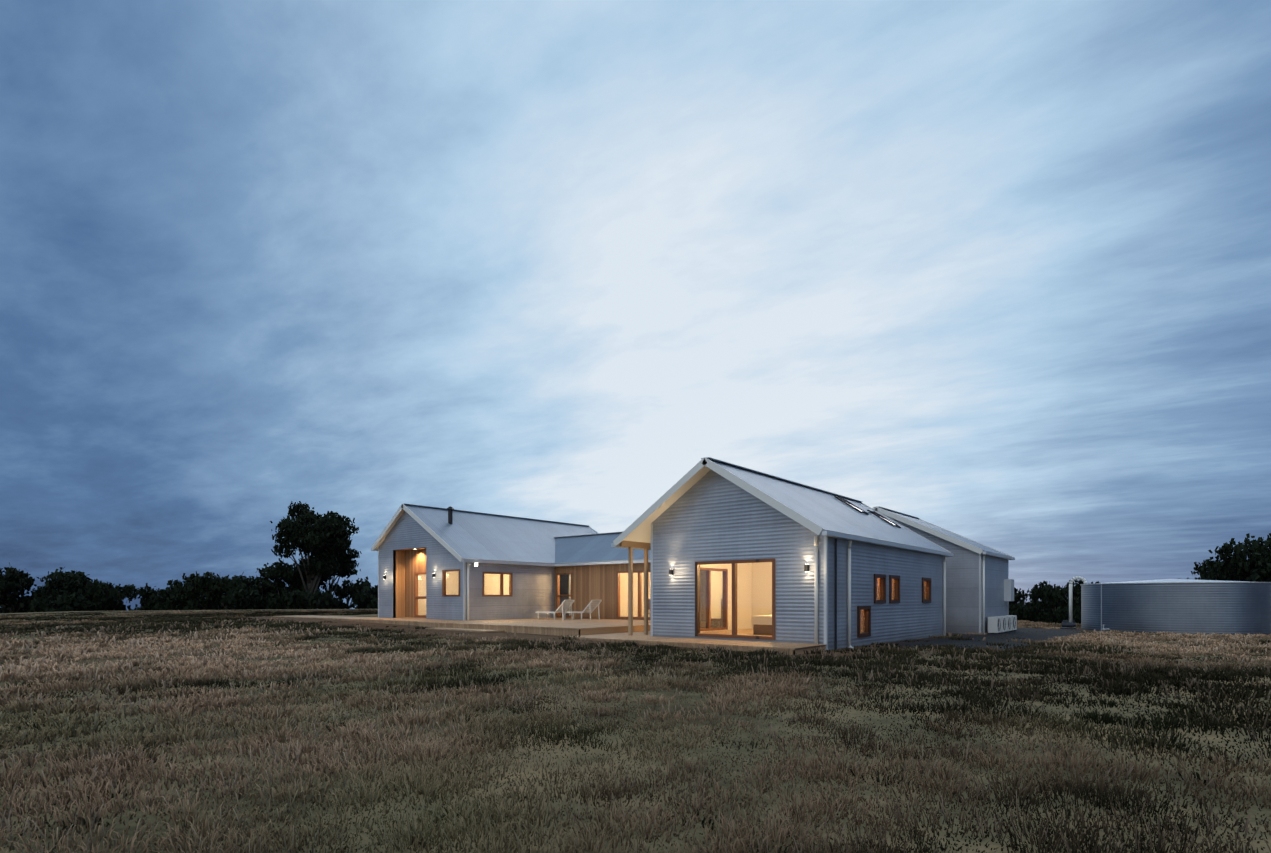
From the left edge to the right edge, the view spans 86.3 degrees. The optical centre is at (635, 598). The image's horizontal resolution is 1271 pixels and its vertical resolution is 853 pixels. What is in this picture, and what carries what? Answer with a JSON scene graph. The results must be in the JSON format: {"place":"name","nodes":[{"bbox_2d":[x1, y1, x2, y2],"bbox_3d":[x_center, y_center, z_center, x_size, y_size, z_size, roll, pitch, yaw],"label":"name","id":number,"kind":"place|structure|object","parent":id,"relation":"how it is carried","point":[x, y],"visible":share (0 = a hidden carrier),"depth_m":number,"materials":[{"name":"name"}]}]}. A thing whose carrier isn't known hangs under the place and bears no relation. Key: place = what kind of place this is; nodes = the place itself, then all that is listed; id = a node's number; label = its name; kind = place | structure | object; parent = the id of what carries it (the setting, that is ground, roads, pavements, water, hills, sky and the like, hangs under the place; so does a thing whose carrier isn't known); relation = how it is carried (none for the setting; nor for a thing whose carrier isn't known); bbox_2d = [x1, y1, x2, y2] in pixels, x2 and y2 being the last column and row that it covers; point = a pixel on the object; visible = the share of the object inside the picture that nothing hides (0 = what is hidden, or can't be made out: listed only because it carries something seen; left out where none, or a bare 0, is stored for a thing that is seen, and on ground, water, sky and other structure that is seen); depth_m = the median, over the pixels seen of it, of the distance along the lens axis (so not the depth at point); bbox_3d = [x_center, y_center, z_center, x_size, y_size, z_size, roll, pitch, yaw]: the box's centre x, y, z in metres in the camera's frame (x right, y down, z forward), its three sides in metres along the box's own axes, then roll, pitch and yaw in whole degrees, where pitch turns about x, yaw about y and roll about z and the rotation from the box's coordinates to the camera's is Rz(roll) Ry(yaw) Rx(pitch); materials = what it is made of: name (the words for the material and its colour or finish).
{"place":"outdoors","nodes":[
{"label":"outdoors","id":0,"kind":"place"},
{"bbox_2d":[405,549,425,617],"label":"entry wall","id":1,"kind":"structure","parent":0,"point":[415,560],"depth_m":32.35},
{"bbox_2d":[397,613,771,635],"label":"house interior floors","id":2,"kind":"structure","parent":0,"point":[743,631],"depth_m":22.89,"materials":[{"name":"brown wood"}]},
{"bbox_2d":[393,547,425,617],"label":"wing entry timber reveals","id":3,"kind":"object","parent":2,"relation":"on","point":[400,583],"visible":0.45,"depth_m":32.51,"materials":[{"name":"brown wood"}]},
{"bbox_2d":[753,624,771,634],"bbox_3d":[5.040,0.603,21.210,2.000,1.050,2.220,0,0,40],"label":"bed base","id":4,"kind":"object","parent":2,"relation":"on","point":[759,628],"depth_m":20.73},
{"bbox_2d":[751,615,771,624],"bbox_3d":[4.986,0.608,21.145,1.900,0.400,2.150,0,0,40],"label":"bed","id":5,"kind":"object","parent":4,"relation":"on","point":[759,619],"depth_m":20.69,"materials":[{"name":"white fabric"}]},
{"bbox_2d":[383,563,808,578],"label":"wall lights","id":6,"kind":"object","parent":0,"point":[806,567],"visible":0.92,"depth_m":20.08},
{"bbox_2d":[484,562,771,628],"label":"house interior linings","id":7,"kind":"object","parent":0,"point":[755,586],"depth_m":32.73,"materials":[{"name":"white paint"}]},
{"bbox_2d":[0,609,1270,852],"bbox_3d":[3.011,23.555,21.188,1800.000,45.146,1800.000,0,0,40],"label":"field ground","id":8,"kind":"structure","parent":0,"point":[1254,811],"depth_m":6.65,"materials":[{"name":"brown plant"}]},
{"bbox_2d":[273,615,825,654],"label":"deck boards","id":9,"kind":"object","parent":8,"relation":"on","point":[595,629],"visible":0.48,"depth_m":22.96,"materials":[{"name":"brown wood"}]},
{"bbox_2d":[536,600,601,619],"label":"sun loungers","id":10,"kind":"object","parent":9,"relation":"on","point":[565,605],"visible":1,"depth_m":30.16,"materials":[{"name":"white plastic"}]},
{"bbox_2d":[0,501,1270,623],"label":"shelter belt","id":11,"kind":"object","parent":8,"relation":"on","point":[61,591],"depth_m":103.73,"materials":[{"name":"green plant"}]},
{"bbox_2d":[609,627,713,635],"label":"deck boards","id":12,"kind":"object","parent":8,"relation":"on","point":[640,633],"visible":0.02,"depth_m":22.36,"materials":[{"name":"brown wood"}]},
{"bbox_2d":[371,457,1014,649],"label":"roof gutters","id":13,"kind":"object","parent":8,"relation":"on","point":[1008,589],"visible":0.58,"depth_m":25.64,"materials":[{"name":"white metal"}]},
{"bbox_2d":[379,511,466,619],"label":"front gable wall","id":14,"kind":"structure","parent":13,"relation":"attached to","point":[407,531],"depth_m":30.48,"materials":[{"name":"metal"}]},
{"bbox_2d":[418,571,458,614],"bbox_3d":[-8.692,-0.474,37.681,0.140,4.104,11.720,0,0,40],"label":"window glass","id":15,"kind":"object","parent":13,"relation":"attached to","point":[449,582],"depth_m":35.96,"materials":[{"name":"glass"}]},
{"bbox_2d":[469,562,570,619],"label":"wing side wall","id":16,"kind":"structure","parent":13,"relation":"attached to","point":[533,589],"depth_m":30.96,"materials":[{"name":"metal"}]},
{"bbox_2d":[560,575,568,610],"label":"window glass","id":17,"kind":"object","parent":13,"relation":"attached to","point":[562,586],"depth_m":41.71,"materials":[{"name":"glass"}]},
{"bbox_2d":[555,532,650,563],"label":"roof ridge sheets","id":18,"kind":"structure","parent":13,"relation":"on","point":[586,548],"depth_m":32.59,"materials":[{"name":"metal"}]},
{"bbox_2d":[620,540,650,634],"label":"posts","id":19,"kind":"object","parent":13,"relation":"attached to","point":[630,545],"depth_m":21.23,"materials":[{"name":"brown wood"}]},
{"bbox_2d":[555,562,722,627],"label":"wood wall","id":20,"kind":"structure","parent":13,"relation":"attached to","point":[593,582],"depth_m":30.88,"materials":[{"name":"brown wood"}]},
{"bbox_2d":[372,457,1012,561],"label":"house barge boards","id":21,"kind":"object","parent":13,"relation":"attached to","point":[745,486],"visible":0.48,"depth_m":19.99,"materials":[{"name":"white metal"}]},
{"bbox_2d":[375,460,1010,563],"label":"roof sheets","id":22,"kind":"structure","parent":13,"relation":"on","point":[473,536],"depth_m":29.40,"materials":[{"name":"metal"}]},
{"bbox_2d":[467,536,1086,647],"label":"downpipes","id":23,"kind":"object","parent":13,"relation":"attached to","point":[1071,581],"visible":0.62,"depth_m":18.06,"materials":[{"name":"white metal"}]},
{"bbox_2d":[883,514,978,633],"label":"front gable wall","id":24,"kind":"structure","parent":13,"relation":"attached to","point":[962,590],"depth_m":26.99,"materials":[{"name":"metal"}]},
{"bbox_2d":[982,554,1007,633],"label":"wing side wall","id":25,"kind":"structure","parent":13,"relation":"attached to","point":[996,575],"depth_m":28.28,"materials":[{"name":"metal"}]},
{"bbox_2d":[711,571,722,617],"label":"link wall","id":26,"kind":"structure","parent":8,"relation":"on","point":[712,591],"depth_m":32.37,"materials":[{"name":"paint"}]},
{"bbox_2d":[700,563,751,631],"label":"wing side wall","id":27,"kind":"structure","parent":8,"relation":"on","point":[744,606],"depth_m":24.56,"materials":[{"name":"white paint"}]},
{"bbox_2d":[989,617,1015,633],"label":"air conditioner grilles","id":28,"kind":"object","parent":8,"relation":"on","point":[1005,626],"visible":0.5,"depth_m":28.19,"materials":[{"name":"grey metal"}]},
{"bbox_2d":[988,615,1016,632],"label":"air conditioning units","id":29,"kind":"object","parent":8,"relation":"on","point":[993,622],"visible":0.98,"depth_m":27.22},
{"bbox_2d":[1060,620,1076,628],"bbox_3d":[20.378,1.253,31.905,0.600,0.440,0.400,0,0,40],"label":"water pump","id":30,"kind":"object","parent":8,"relation":"on","point":[1066,624],"visible":0.98,"depth_m":31.83,"materials":[{"name":"grey paint"}]},
{"bbox_2d":[1080,582,1270,630],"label":"water tank rim seams","id":31,"kind":"object","parent":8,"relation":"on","point":[1162,582],"visible":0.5,"depth_m":28.12,"materials":[{"name":"grey metal"}]},
{"bbox_2d":[0,0,1270,610],"label":"sky","id":32,"kind":"structure","parent":0,"point":[995,274],"materials":[{"name":"blue"}]},
{"bbox_2d":[414,558,930,639],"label":"window frames","id":33,"kind":"structure","parent":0,"point":[867,611],"depth_m":20.73,"materials":[{"name":"brown wood"}]},
{"bbox_2d":[417,498,927,635],"bbox_3d":[-0.399,-1.296,27.578,21.300,4.728,9.400,0,0,40],"label":"window glass","id":34,"kind":"object","parent":33,"relation":"in","point":[718,599],"visible":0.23,"depth_m":20.96,"materials":[{"name":"clear glass"}]},
{"bbox_2d":[447,496,900,649],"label":"dark house fittings","id":35,"kind":"object","parent":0,"point":[450,509],"visible":0.94,"depth_m":24.02,"materials":[{"name":"black metal"}]},
{"bbox_2d":[648,599,722,618],"bbox_3d":[2.000,-0.202,28.870,17.650,2.660,7.750,0,0,40],"label":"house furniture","id":36,"kind":"object","parent":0,"point":[649,600],"depth_m":30.30,"materials":[{"name":"brown wood"}]},
{"bbox_2d":[652,470,828,648],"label":"front gable wall","id":37,"kind":"structure","parent":0,"point":[711,515],"depth_m":18.91,"materials":[{"name":"white metal"}]},
{"bbox_2d":[829,537,943,649],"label":"wing side wall","id":38,"kind":"structure","parent":0,"point":[911,616],"depth_m":20.34,"materials":[{"name":"white metal"}]},
{"bbox_2d":[860,578,925,632],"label":"window blinds","id":39,"kind":"object","parent":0,"point":[862,614],"depth_m":20.11,"materials":[{"name":"fabric"}]},
{"bbox_2d":[1081,583,1270,634],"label":"water tank","id":40,"kind":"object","parent":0,"point":[1220,608],"depth_m":27.64,"materials":[{"name":"grey metal"}]},
{"bbox_2d":[1096,579,1247,583],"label":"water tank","id":41,"kind":"structure","parent":40,"relation":"on","point":[1171,580],"depth_m":28.78,"materials":[{"name":"grey metal"}]}
]}

